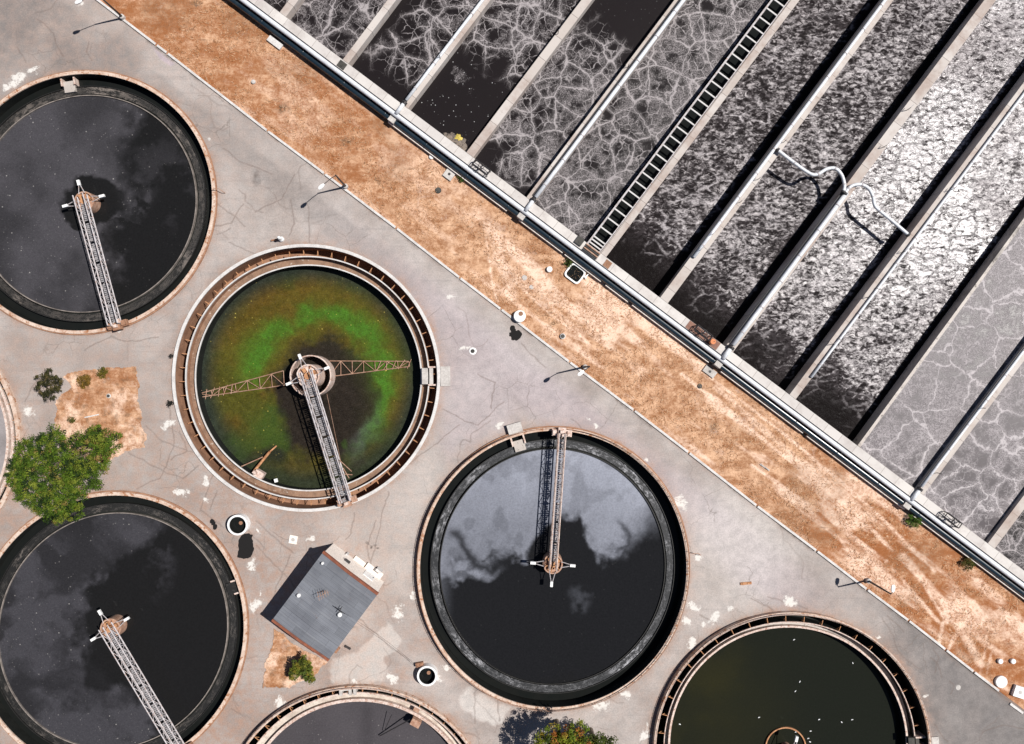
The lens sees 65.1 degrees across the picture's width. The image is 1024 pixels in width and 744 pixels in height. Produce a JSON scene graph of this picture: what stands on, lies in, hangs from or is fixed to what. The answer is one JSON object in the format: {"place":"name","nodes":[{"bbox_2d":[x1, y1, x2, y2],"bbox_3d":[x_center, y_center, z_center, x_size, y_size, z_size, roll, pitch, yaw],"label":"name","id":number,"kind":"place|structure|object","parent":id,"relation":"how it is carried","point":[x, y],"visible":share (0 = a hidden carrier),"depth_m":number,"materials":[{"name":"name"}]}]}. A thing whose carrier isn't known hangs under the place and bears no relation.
{"place":"outdoors","nodes":[
{"label":"outdoors","id":0,"kind":"place"},
{"bbox_2d":[54,366,146,463],"bbox_3d":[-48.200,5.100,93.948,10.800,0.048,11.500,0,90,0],"label":"dry ground","id":1,"kind":"structure","parent":0,"point":[118,410],"depth_m":93.95,"materials":[{"name":"brown soil"}]},
{"bbox_2d":[67,417,75,422],"bbox_3d":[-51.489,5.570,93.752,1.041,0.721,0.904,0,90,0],"label":"weed","id":2,"kind":"object","parent":1,"relation":"on","point":[72,420],"visible":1,"depth_m":93.64,"materials":[{"name":"green plant"}]},
{"bbox_2d":[76,374,91,388],"bbox_3d":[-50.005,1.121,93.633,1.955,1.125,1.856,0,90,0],"label":"weed","id":3,"kind":"object","parent":1,"relation":"on","point":[83,382],"visible":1,"depth_m":93.53,"materials":[{"name":"green plant"}]},
{"bbox_2d":[96,366,108,378],"bbox_3d":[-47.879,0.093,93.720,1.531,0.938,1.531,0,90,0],"label":"weed","id":4,"kind":"object","parent":1,"relation":"on","point":[103,371],"visible":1,"depth_m":93.65,"materials":[{"name":"green plant"}]},
{"bbox_2d":[264,0,287,11],"bbox_3d":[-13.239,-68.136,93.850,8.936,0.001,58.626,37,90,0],"label":"water","id":5,"kind":"structure","parent":0,"point":[278,5],"depth_m":93.85,"materials":[{"name":"liquid"}]},
{"bbox_2d":[263,629,327,687],"bbox_3d":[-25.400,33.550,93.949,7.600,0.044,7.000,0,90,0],"label":"dry ground","id":6,"kind":"structure","parent":0,"point":[284,652],"depth_m":93.95,"materials":[{"name":"brown soil"}]},
{"bbox_2d":[288,654,315,684],"bbox_3d":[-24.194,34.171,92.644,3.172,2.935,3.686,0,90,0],"label":"bush","id":7,"kind":"object","parent":6,"relation":"on","point":[305,668],"visible":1,"depth_m":91.95,"materials":[{"name":"green plant"}]},
{"bbox_2d":[0,0,1023,743],"bbox_3d":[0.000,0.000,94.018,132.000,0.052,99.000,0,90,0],"label":"yard paving","id":8,"kind":"structure","parent":0,"point":[506,374],"depth_m":94.02,"materials":[{"name":"grey concrete"}]},
{"bbox_2d":[0,369,22,512],"bbox_3d":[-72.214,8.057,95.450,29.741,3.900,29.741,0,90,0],"label":"clarifier tank","id":9,"kind":"object","parent":8,"relation":"on","point":[11,414],"visible":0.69,"depth_m":94.25,"materials":[{"name":"beige concrete"}]},
{"bbox_2d":[0,406,5,473],"bbox_3d":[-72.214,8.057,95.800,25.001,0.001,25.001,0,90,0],"label":"water","id":10,"kind":"structure","parent":9,"relation":"in","point":[2,440],"depth_m":95.80,"materials":[{"name":"black liquid"}]},
{"bbox_2d":[33,368,63,401],"bbox_3d":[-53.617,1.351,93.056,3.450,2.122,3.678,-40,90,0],"label":"shrub","id":11,"kind":"object","parent":8,"relation":"on","point":[46,376],"visible":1,"depth_m":92.65,"materials":[{"name":"green plant"}]},
{"bbox_2d":[3,422,122,525],"bbox_3d":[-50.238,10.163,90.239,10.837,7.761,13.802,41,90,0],"label":"tree","id":12,"kind":"object","parent":8,"relation":"on","point":[101,443],"visible":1,"depth_m":88.87,"materials":[{"name":"green plant"}]},
{"bbox_2d":[0,70,217,334],"bbox_3d":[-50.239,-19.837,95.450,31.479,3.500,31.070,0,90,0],"label":"clarifier tank","id":13,"kind":"object","parent":8,"relation":"on","point":[19,104],"visible":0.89,"depth_m":94.80,"materials":[{"name":"beige concrete"}]},
{"bbox_2d":[62,180,129,330],"bbox_3d":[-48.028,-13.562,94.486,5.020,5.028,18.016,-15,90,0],"label":"rotating bridge","id":14,"kind":"structure","parent":13,"relation":"on","point":[88,203],"depth_m":92.91,"materials":[{"name":"white metal"}]},
{"bbox_2d":[0,96,195,311],"bbox_3d":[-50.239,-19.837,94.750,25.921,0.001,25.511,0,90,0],"label":"water","id":15,"kind":"structure","parent":13,"relation":"in","point":[130,162],"depth_m":94.75,"materials":[{"name":"black liquid"}]},
{"bbox_2d":[0,490,248,743],"bbox_3d":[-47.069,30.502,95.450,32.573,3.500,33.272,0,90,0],"label":"clarifier tank","id":16,"kind":"object","parent":8,"relation":"on","point":[19,724],"visible":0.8,"depth_m":94.80,"materials":[{"name":"beige concrete"}]},
{"bbox_2d":[0,513,226,743],"bbox_3d":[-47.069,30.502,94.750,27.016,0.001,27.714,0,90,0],"label":"water","id":17,"kind":"structure","parent":16,"relation":"in","point":[156,582],"depth_m":94.75,"materials":[{"name":"black liquid"}]},
{"bbox_2d":[90,609,192,743],"bbox_3d":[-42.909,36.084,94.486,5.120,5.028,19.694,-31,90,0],"label":"rotating bridge","id":18,"kind":"structure","parent":16,"relation":"on","point":[112,627],"depth_m":92.91,"materials":[{"name":"white metal"}]},
{"bbox_2d":[227,513,250,534],"bbox_3d":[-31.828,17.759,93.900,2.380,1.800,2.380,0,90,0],"label":"vat","id":19,"kind":"object","parent":8,"relation":"on","point":[239,524],"visible":1,"depth_m":93.73,"materials":[{"name":"white concrete"}]},
{"bbox_2d":[271,236,283,241],"bbox_3d":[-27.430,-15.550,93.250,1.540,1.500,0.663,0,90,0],"label":"hydrant","id":20,"kind":"object","parent":8,"relation":"on","point":[280,238],"visible":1,"depth_m":93.65,"materials":[{"name":"white metal"}]},
{"bbox_2d":[289,535,297,543],"bbox_3d":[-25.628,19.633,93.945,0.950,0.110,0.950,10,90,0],"label":"concrete pad","id":21,"kind":"object","parent":8,"relation":"on","point":[292,539],"visible":1,"depth_m":93.92,"materials":[{"name":"grey concrete"}]},
{"bbox_2d":[172,244,449,511],"bbox_3d":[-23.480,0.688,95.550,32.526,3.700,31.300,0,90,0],"label":"clarifier tank","id":22,"kind":"object","parent":8,"relation":"on","point":[221,462],"visible":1,"depth_m":95.30,"materials":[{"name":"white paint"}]},
{"bbox_2d":[241,446,276,478],"bbox_3d":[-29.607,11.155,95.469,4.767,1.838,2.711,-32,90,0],"label":"scum pipe","id":23,"kind":"object","parent":22,"relation":"in","point":[258,472],"visible":1,"depth_m":95.49,"materials":[{"name":"orange metal"}]},
{"bbox_2d":[202,354,410,507],"bbox_3d":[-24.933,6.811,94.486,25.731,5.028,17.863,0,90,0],"label":"rotating bridge","id":24,"kind":"structure","parent":22,"relation":"on","point":[312,376],"depth_m":92.98,"materials":[{"name":"white metal"}]},
{"bbox_2d":[202,268,420,487],"bbox_3d":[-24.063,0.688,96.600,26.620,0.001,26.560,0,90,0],"label":"water","id":25,"kind":"structure","parent":22,"relation":"in","point":[278,322],"depth_m":96.60,"materials":[{"name":"green liquid"}]},
{"bbox_2d":[272,543,383,660],"bbox_3d":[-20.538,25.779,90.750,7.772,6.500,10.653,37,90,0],"label":"hut","id":26,"kind":"object","parent":8,"relation":"on","point":[336,587],"visible":1,"depth_m":89.32,"materials":[{"name":"grey metal"}]},
{"bbox_2d":[363,569,374,580],"bbox_3d":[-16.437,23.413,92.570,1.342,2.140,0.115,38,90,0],"label":"air conditioner unit","id":27,"kind":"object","parent":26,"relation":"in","point":[368,574],"depth_m":92.44,"materials":[{"name":"white metal"}]},
{"bbox_2d":[245,684,470,743],"bbox_3d":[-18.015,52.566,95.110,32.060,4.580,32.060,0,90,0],"label":"clarifier tank","id":28,"kind":"object","parent":8,"relation":"on","point":[271,728],"visible":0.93,"depth_m":94.75,"materials":[{"name":"beige concrete"}]},
{"bbox_2d":[271,702,447,743],"bbox_3d":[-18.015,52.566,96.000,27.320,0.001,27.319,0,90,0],"label":"water","id":29,"kind":"structure","parent":28,"relation":"in","point":[354,723],"depth_m":96.00,"materials":[{"name":"grey liquid"}]},
{"bbox_2d":[379,707,421,735],"bbox_3d":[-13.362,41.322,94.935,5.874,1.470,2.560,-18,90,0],"label":"scum pipe","id":30,"kind":"object","parent":28,"relation":"attached to","point":[415,721],"visible":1,"depth_m":94.30,"materials":[{"name":"metal"}]},
{"bbox_2d":[415,661,423,667],"bbox_3d":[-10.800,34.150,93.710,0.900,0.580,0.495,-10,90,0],"label":"pump","id":31,"kind":"object","parent":8,"relation":"on","point":[420,664],"visible":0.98,"depth_m":93.50,"materials":[{"name":"brown metal"}]},
{"bbox_2d":[417,663,437,685],"bbox_3d":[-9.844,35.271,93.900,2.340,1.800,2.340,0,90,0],"label":"vat","id":32,"kind":"object","parent":8,"relation":"on","point":[427,674],"visible":0.99,"depth_m":93.69,"materials":[{"name":"white concrete"}]},
{"bbox_2d":[469,347,475,354],"bbox_3d":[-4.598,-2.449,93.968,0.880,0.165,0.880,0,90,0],"label":"inspection cover","id":33,"kind":"object","parent":8,"relation":"on","point":[472,350],"visible":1,"depth_m":93.95,"materials":[{"name":"white"}]},
{"bbox_2d":[416,422,689,711],"bbox_3d":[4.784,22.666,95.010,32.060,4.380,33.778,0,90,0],"label":"clarifier tank","id":34,"kind":"object","parent":8,"relation":"on","point":[640,659],"visible":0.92,"depth_m":94.80,"materials":[{"name":"beige concrete"}]},
{"bbox_2d":[440,449,664,682],"bbox_3d":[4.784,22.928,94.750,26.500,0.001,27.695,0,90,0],"label":"water","id":35,"kind":"structure","parent":34,"relation":"in","point":[512,612],"depth_m":94.75,"materials":[{"name":"black liquid"}]},
{"bbox_2d":[530,427,575,586],"bbox_3d":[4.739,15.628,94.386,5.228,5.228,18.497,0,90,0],"label":"rotating bridge","id":36,"kind":"structure","parent":34,"relation":"on","point":[552,561],"depth_m":92.71,"materials":[{"name":"beige metal"}]},
{"bbox_2d":[533,718,594,743],"bbox_3d":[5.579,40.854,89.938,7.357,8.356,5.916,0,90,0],"label":"tree","id":37,"kind":"object","parent":8,"relation":"on","point":[562,737],"visible":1,"depth_m":87.58,"materials":[{"name":"green plant"}]},
{"bbox_2d":[585,727,617,743],"bbox_3d":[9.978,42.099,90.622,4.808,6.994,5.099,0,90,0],"label":"tree","id":38,"kind":"object","parent":8,"relation":"on","point":[592,737],"visible":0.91,"depth_m":88.81,"materials":[{"name":"green plant"}]},
{"bbox_2d":[740,582,751,584],"bbox_3d":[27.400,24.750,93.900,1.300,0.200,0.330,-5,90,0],"label":"scrap bar","id":39,"kind":"object","parent":8,"relation":"on","point":[744,583],"visible":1,"depth_m":93.88,"materials":[{"name":"orange metal"}]},
{"bbox_2d":[652,611,938,743],"bbox_3d":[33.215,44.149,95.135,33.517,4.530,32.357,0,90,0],"label":"clarifier tank","id":40,"kind":"object","parent":8,"relation":"on","point":[912,712],"visible":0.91,"depth_m":94.76,"materials":[{"name":"beige concrete"}]},
{"bbox_2d":[670,628,900,743],"bbox_3d":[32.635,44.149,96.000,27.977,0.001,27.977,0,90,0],"label":"water","id":41,"kind":"structure","parent":40,"relation":"in","point":[733,691],"depth_m":96.00,"materials":[{"name":"liquid"}]},
{"bbox_2d":[765,726,805,743],"bbox_3d":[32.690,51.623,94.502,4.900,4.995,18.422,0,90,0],"label":"rotating bridge","id":42,"kind":"structure","parent":40,"relation":"on","point":[779,728],"depth_m":95.75,"materials":[{"name":"white metal"}]},
{"bbox_2d":[100,0,1023,708],"bbox_3d":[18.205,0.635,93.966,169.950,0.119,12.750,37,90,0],"label":"dry ground","id":43,"kind":"structure","parent":0,"point":[162,20],"depth_m":93.97,"materials":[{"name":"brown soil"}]},
{"bbox_2d":[75,0,125,19],"bbox_3d":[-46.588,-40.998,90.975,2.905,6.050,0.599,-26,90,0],"label":"street lamp","id":44,"kind":"object","parent":43,"relation":"on","point":[121,16],"visible":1,"depth_m":91.31,"materials":[{"name":"metal"}]},
{"bbox_2d":[267,35,283,49],"bbox_3d":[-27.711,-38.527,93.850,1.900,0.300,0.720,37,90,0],"label":"concrete pad","id":45,"kind":"object","parent":43,"relation":"on","point":[273,41],"visible":1,"depth_m":93.70,"materials":[{"name":"white concrete"}]},
{"bbox_2d":[318,174,347,189],"bbox_3d":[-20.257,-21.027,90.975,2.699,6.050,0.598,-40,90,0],"label":"street lamp","id":46,"kind":"object","parent":43,"relation":"on","point":[321,186],"visible":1,"depth_m":88.90,"materials":[{"name":"metal"}]},
{"bbox_2d":[435,187,440,193],"bbox_3d":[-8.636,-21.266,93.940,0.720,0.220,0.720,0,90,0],"label":"inspection cover","id":47,"kind":"object","parent":43,"relation":"on","point":[438,190],"visible":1,"depth_m":93.85,"materials":[{"name":"concrete"}]},
{"bbox_2d":[443,168,455,180],"bbox_3d":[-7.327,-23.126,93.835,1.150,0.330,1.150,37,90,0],"label":"concrete pad","id":48,"kind":"object","parent":43,"relation":"on","point":[449,174],"visible":1,"depth_m":93.70,"materials":[{"name":"concrete"}]},
{"bbox_2d":[514,310,525,321],"bbox_3d":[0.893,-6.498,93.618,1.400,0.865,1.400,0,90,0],"label":"inspection cover","id":49,"kind":"object","parent":43,"relation":"on","point":[519,315],"visible":1,"depth_m":93.25,"materials":[{"name":"white concrete"}]},
{"bbox_2d":[97,0,1023,713],"bbox_3d":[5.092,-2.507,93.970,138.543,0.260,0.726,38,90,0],"label":"kerb","id":50,"kind":"structure","parent":43,"relation":"on","point":[557,352],"depth_m":93.84,"materials":[{"name":"white paint"}]},
{"bbox_2d":[563,258,573,266],"bbox_3d":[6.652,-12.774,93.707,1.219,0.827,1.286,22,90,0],"label":"weed","id":51,"kind":"object","parent":43,"relation":"on","point":[569,262],"visible":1,"depth_m":93.60,"materials":[{"name":"green plant"}]},
{"bbox_2d":[565,263,587,283],"bbox_3d":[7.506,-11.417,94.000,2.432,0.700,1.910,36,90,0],"label":"sump","id":52,"kind":"object","parent":43,"relation":"on","point":[574,270],"visible":1,"depth_m":93.87,"materials":[{"name":"white concrete"}]},
{"bbox_2d":[577,364,589,375],"bbox_3d":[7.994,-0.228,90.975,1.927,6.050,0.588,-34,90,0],"label":"street lamp","id":53,"kind":"object","parent":43,"relation":"on","point":[585,367],"visible":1,"depth_m":88.06,"materials":[{"name":"metal"}]},
{"bbox_2d":[228,0,1023,596],"bbox_3d":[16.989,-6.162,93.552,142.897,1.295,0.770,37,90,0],"label":"pipe","id":54,"kind":"object","parent":43,"relation":"on","point":[626,296],"depth_m":92.98,"materials":[{"name":"black metal"}]},
{"bbox_2d":[388,121,1023,599],"bbox_3d":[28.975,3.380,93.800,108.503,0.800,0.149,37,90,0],"label":"pipe ledge","id":55,"kind":"object","parent":43,"relation":"on","point":[704,359],"visible":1,"depth_m":93.40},
{"bbox_2d":[702,365,716,377],"bbox_3d":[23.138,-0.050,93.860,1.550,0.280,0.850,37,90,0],"label":"concrete pad","id":56,"kind":"object","parent":43,"relation":"on","point":[709,371],"visible":1,"depth_m":93.75,"materials":[{"name":"concrete"}]},
{"bbox_2d":[865,578,894,593],"bbox_3d":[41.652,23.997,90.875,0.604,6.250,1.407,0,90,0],"label":"street lamp","id":57,"kind":"object","parent":43,"relation":"on","point":[868,580],"visible":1,"depth_m":90.70,"materials":[{"name":"metal"}]},
{"bbox_2d":[905,514,922,528],"bbox_3d":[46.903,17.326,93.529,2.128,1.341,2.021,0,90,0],"label":"weed","id":58,"kind":"object","parent":43,"relation":"on","point":[909,521],"visible":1,"depth_m":93.32,"materials":[{"name":"green plant"}]},
{"bbox_2d":[961,556,976,571],"bbox_3d":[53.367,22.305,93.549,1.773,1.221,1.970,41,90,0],"label":"weed","id":59,"kind":"object","parent":43,"relation":"on","point":[970,563],"visible":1,"depth_m":93.51,"materials":[{"name":"green plant"}]},
{"bbox_2d":[994,675,1006,687],"bbox_3d":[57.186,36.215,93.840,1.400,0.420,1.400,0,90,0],"label":"inspection cover","id":60,"kind":"object","parent":43,"relation":"on","point":[1000,681],"visible":1,"depth_m":93.65,"materials":[{"name":"white concrete"}]},
{"bbox_2d":[1011,684,1023,698],"bbox_3d":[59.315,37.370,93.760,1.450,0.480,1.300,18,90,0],"label":"concrete pad","id":61,"kind":"object","parent":43,"relation":"on","point":[1018,691],"visible":1,"depth_m":93.55,"materials":[{"name":"white concrete"}]},
{"label":"ground","id":62,"kind":"structure","parent":0,"visible":0},
{"bbox_2d":[240,0,1023,587],"bbox_3d":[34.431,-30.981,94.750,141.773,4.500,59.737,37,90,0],"label":"aeration basin","id":63,"kind":"object","parent":62,"relation":"on","point":[870,156],"visible":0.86,"depth_m":92.51,"materials":[{"name":"concrete"}]},
{"bbox_2d":[291,0,386,58],"bbox_3d":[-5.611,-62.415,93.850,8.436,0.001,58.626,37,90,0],"label":"water","id":64,"kind":"structure","parent":63,"relation":"in","point":[337,27],"depth_m":93.85,"materials":[{"name":"liquid"}]},
{"bbox_2d":[337,60,346,69],"bbox_3d":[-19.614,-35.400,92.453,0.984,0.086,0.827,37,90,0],"label":"hatch cover","id":65,"kind":"object","parent":63,"relation":"on","point":[341,64],"visible":1,"depth_m":92.46,"materials":[{"name":"metal"}]},
{"bbox_2d":[352,0,479,102],"bbox_3d":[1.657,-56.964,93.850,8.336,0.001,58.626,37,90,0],"label":"water","id":66,"kind":"structure","parent":63,"relation":"in","point":[410,40],"depth_m":93.85,"materials":[{"name":"liquid"}]},
{"bbox_2d":[388,0,483,124],"bbox_3d":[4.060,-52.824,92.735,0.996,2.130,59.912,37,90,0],"label":"branch pipe","id":67,"kind":"object","parent":63,"relation":"on","point":[392,119],"visible":0.99,"depth_m":92.13,"materials":[{"name":"white metal"}]},
{"bbox_2d":[472,159,490,176],"bbox_3d":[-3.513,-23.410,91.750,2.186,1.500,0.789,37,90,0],"label":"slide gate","id":68,"kind":"structure","parent":63,"relation":"attached to","point":[480,168],"depth_m":91.53,"materials":[{"name":"metal"}]},
{"bbox_2d":[411,0,580,148],"bbox_3d":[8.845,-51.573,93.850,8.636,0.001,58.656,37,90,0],"label":"water","id":69,"kind":"structure","parent":63,"relation":"in","point":[484,70],"depth_m":93.85,"materials":[{"name":"liquid"}]},
{"bbox_2d":[444,132,467,151],"bbox_3d":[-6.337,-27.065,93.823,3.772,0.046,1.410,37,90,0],"label":"foam patch","id":70,"kind":"object","parent":69,"relation":"on","point":[461,144],"visible":0.85,"depth_m":93.83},
{"bbox_2d":[455,134,462,140],"bbox_3d":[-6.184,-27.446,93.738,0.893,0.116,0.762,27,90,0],"label":"foam patch","id":71,"kind":"object","parent":70,"relation":"on","point":[458,137],"visible":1,"depth_m":93.76,"materials":[{"name":"yellow"}]},
{"bbox_2d":[475,0,673,196],"bbox_3d":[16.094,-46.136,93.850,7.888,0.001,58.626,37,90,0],"label":"water","id":72,"kind":"structure","parent":63,"relation":"in","point":[539,126],"depth_m":93.85,"materials":[{"name":"liquid"}]},
{"bbox_2d":[574,236,584,245],"bbox_3d":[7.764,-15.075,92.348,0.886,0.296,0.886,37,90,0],"label":"hatch cover","id":73,"kind":"object","parent":63,"relation":"on","point":[579,240],"visible":1,"depth_m":92.25,"materials":[{"name":"metal"}]},
{"bbox_2d":[517,0,685,221],"bbox_3d":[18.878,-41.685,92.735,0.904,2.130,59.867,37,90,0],"label":"branch pipe","id":74,"kind":"object","parent":63,"relation":"on","point":[521,216],"visible":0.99,"depth_m":92.03,"materials":[{"name":"white metal"}]},
{"bbox_2d":[533,0,679,194],"bbox_3d":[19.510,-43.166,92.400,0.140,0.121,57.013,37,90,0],"label":"conduit","id":75,"kind":"object","parent":63,"relation":"on","point":[606,97],"visible":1,"depth_m":92.34,"materials":[{"name":"metal"}]},
{"bbox_2d":[603,260,611,268],"bbox_3d":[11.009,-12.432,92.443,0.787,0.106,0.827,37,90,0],"label":"hatch cover","id":76,"kind":"object","parent":63,"relation":"on","point":[607,264],"visible":1,"depth_m":92.44,"materials":[{"name":"brown metal"}]},
{"bbox_2d":[239,0,1023,588],"bbox_3d":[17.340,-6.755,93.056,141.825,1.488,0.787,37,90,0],"label":"air header","id":77,"kind":"object","parent":63,"relation":"on","point":[633,292],"visible":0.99,"depth_m":92.35,"materials":[{"name":"metal"}]},
{"bbox_2d":[535,0,768,241],"bbox_3d":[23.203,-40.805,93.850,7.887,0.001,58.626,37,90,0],"label":"water","id":78,"kind":"structure","parent":63,"relation":"in","point":[652,100],"depth_m":93.85,"materials":[{"name":"liquid"}]},
{"bbox_2d":[587,0,789,251],"bbox_3d":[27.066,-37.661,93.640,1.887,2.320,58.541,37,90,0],"label":"open channel","id":79,"kind":"object","parent":63,"relation":"attached to","point":[631,197],"visible":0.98,"depth_m":93.58,"materials":[{"name":"black"}]},
{"bbox_2d":[686,321,707,340],"bbox_3d":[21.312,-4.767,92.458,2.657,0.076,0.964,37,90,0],"label":"cover plate","id":80,"kind":"object","parent":63,"relation":"on","point":[690,325],"visible":0.89,"depth_m":92.47,"materials":[{"name":"brown metal"}]},
{"bbox_2d":[694,325,712,340],"bbox_3d":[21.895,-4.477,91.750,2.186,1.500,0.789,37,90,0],"label":"slide gate","id":81,"kind":"structure","parent":63,"relation":"on","point":[704,332],"depth_m":91.52,"materials":[{"name":"metal"}]},
{"bbox_2d":[704,335,720,349],"bbox_3d":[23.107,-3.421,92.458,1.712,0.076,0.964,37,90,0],"label":"cover plate","id":82,"kind":"object","parent":63,"relation":"on","point":[715,346],"visible":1,"depth_m":92.47,"materials":[{"name":"brown metal"}]},
{"bbox_2d":[709,339,715,343],"bbox_3d":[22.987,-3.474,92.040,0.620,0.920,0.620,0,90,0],"label":"drum","id":83,"kind":"object","parent":82,"relation":"on","point":[712,341],"visible":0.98,"depth_m":91.62,"materials":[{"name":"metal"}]},
{"bbox_2d":[607,0,878,295],"bbox_3d":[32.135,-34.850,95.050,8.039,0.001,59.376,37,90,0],"label":"water","id":84,"kind":"structure","parent":63,"relation":"in","point":[697,189],"depth_m":95.05,"materials":[{"name":"grey liquid"}]},
{"bbox_2d":[712,192,848,368],"bbox_3d":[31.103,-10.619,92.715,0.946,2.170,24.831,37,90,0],"label":"branch pipe","id":85,"kind":"object","parent":63,"relation":"on","point":[717,364],"visible":0.99,"depth_m":91.99,"materials":[{"name":"white metal"}]},
{"bbox_2d":[729,193,840,342],"bbox_3d":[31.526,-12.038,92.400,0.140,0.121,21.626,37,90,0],"label":"conduit","id":86,"kind":"object","parent":63,"relation":"on","point":[785,267],"visible":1,"depth_m":92.34,"materials":[{"name":"metal"}]},
{"bbox_2d":[691,0,881,255],"bbox_3d":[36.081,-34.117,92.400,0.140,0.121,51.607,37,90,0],"label":"conduit","id":87,"kind":"object","parent":63,"relation":"on","point":[786,128],"visible":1,"depth_m":92.34,"materials":[{"name":"metal"}]},
{"bbox_2d":[692,0,886,257],"bbox_3d":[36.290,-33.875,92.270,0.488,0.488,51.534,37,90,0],"label":"branch pipe","id":88,"kind":"object","parent":63,"relation":"on","point":[792,124],"visible":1,"depth_m":92.10,"materials":[{"name":"white metal"}]},
{"bbox_2d":[775,148,846,194],"bbox_3d":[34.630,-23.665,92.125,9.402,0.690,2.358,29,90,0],"label":"bent pipe","id":89,"kind":"object","parent":63,"relation":"on","point":[803,169],"visible":1,"depth_m":91.89,"materials":[{"name":"white metal"}]},
{"bbox_2d":[668,0,978,343],"bbox_3d":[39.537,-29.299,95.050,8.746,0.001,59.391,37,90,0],"label":"water","id":90,"kind":"structure","parent":63,"relation":"in","point":[841,127],"depth_m":95.05,"materials":[{"name":"grey liquid"}]},
{"bbox_2d":[842,183,910,236],"bbox_3d":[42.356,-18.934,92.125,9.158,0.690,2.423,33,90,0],"label":"bent pipe","id":91,"kind":"object","parent":63,"relation":"on","point":[886,216],"visible":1,"depth_m":91.89,"materials":[{"name":"white metal"}]},
{"bbox_2d":[733,0,1023,390],"bbox_3d":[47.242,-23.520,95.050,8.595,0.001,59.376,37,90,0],"label":"water","id":92,"kind":"structure","parent":63,"relation":"in","point":[902,179],"depth_m":95.05,"materials":[{"name":"grey liquid"}]},
{"bbox_2d":[796,97,1023,440],"bbox_3d":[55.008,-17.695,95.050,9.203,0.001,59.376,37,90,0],"label":"water","id":93,"kind":"structure","parent":63,"relation":"in","point":[850,384],"depth_m":95.05,"materials":[{"name":"grey liquid"}]},
{"bbox_2d":[810,92,1023,377],"bbox_3d":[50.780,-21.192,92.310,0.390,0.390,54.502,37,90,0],"label":"branch pipe","id":94,"kind":"object","parent":63,"relation":"on","point":[917,235],"visible":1,"depth_m":92.17,"materials":[{"name":"white metal"}]},
{"bbox_2d":[860,224,1023,487],"bbox_3d":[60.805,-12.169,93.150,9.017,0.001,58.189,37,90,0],"label":"water","id":95,"kind":"structure","parent":63,"relation":"in","point":[968,358],"depth_m":93.15,"materials":[{"name":"liquid"}]},
{"bbox_2d":[941,511,962,528],"bbox_3d":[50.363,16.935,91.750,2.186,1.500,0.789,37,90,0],"label":"slide gate","id":96,"kind":"structure","parent":63,"relation":"attached to","point":[954,519],"depth_m":91.53,"materials":[{"name":"metal"}]},
{"bbox_2d":[901,348,1023,509],"bbox_3d":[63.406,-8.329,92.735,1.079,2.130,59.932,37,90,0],"label":"branch pipe","id":97,"kind":"object","parent":63,"relation":"on","point":[906,505],"visible":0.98,"depth_m":92.18,"materials":[{"name":"white metal"}]},
{"bbox_2d":[919,346,1023,484],"bbox_3d":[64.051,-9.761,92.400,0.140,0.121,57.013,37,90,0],"label":"conduit","id":98,"kind":"object","parent":63,"relation":"on","point":[971,415],"visible":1,"depth_m":92.34,"materials":[{"name":"metal"}]},
{"bbox_2d":[924,362,1023,540],"bbox_3d":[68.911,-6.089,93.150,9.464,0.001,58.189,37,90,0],"label":"water","id":99,"kind":"structure","parent":63,"relation":"in","point":[976,487],"depth_m":93.15,"materials":[{"name":"liquid"}]},
{"bbox_2d":[995,510,1023,569],"bbox_3d":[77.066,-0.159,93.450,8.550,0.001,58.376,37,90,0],"label":"water","id":100,"kind":"structure","parent":63,"relation":"in","point":[1010,546],"depth_m":93.45,"materials":[{"name":"liquid"}]}
]}

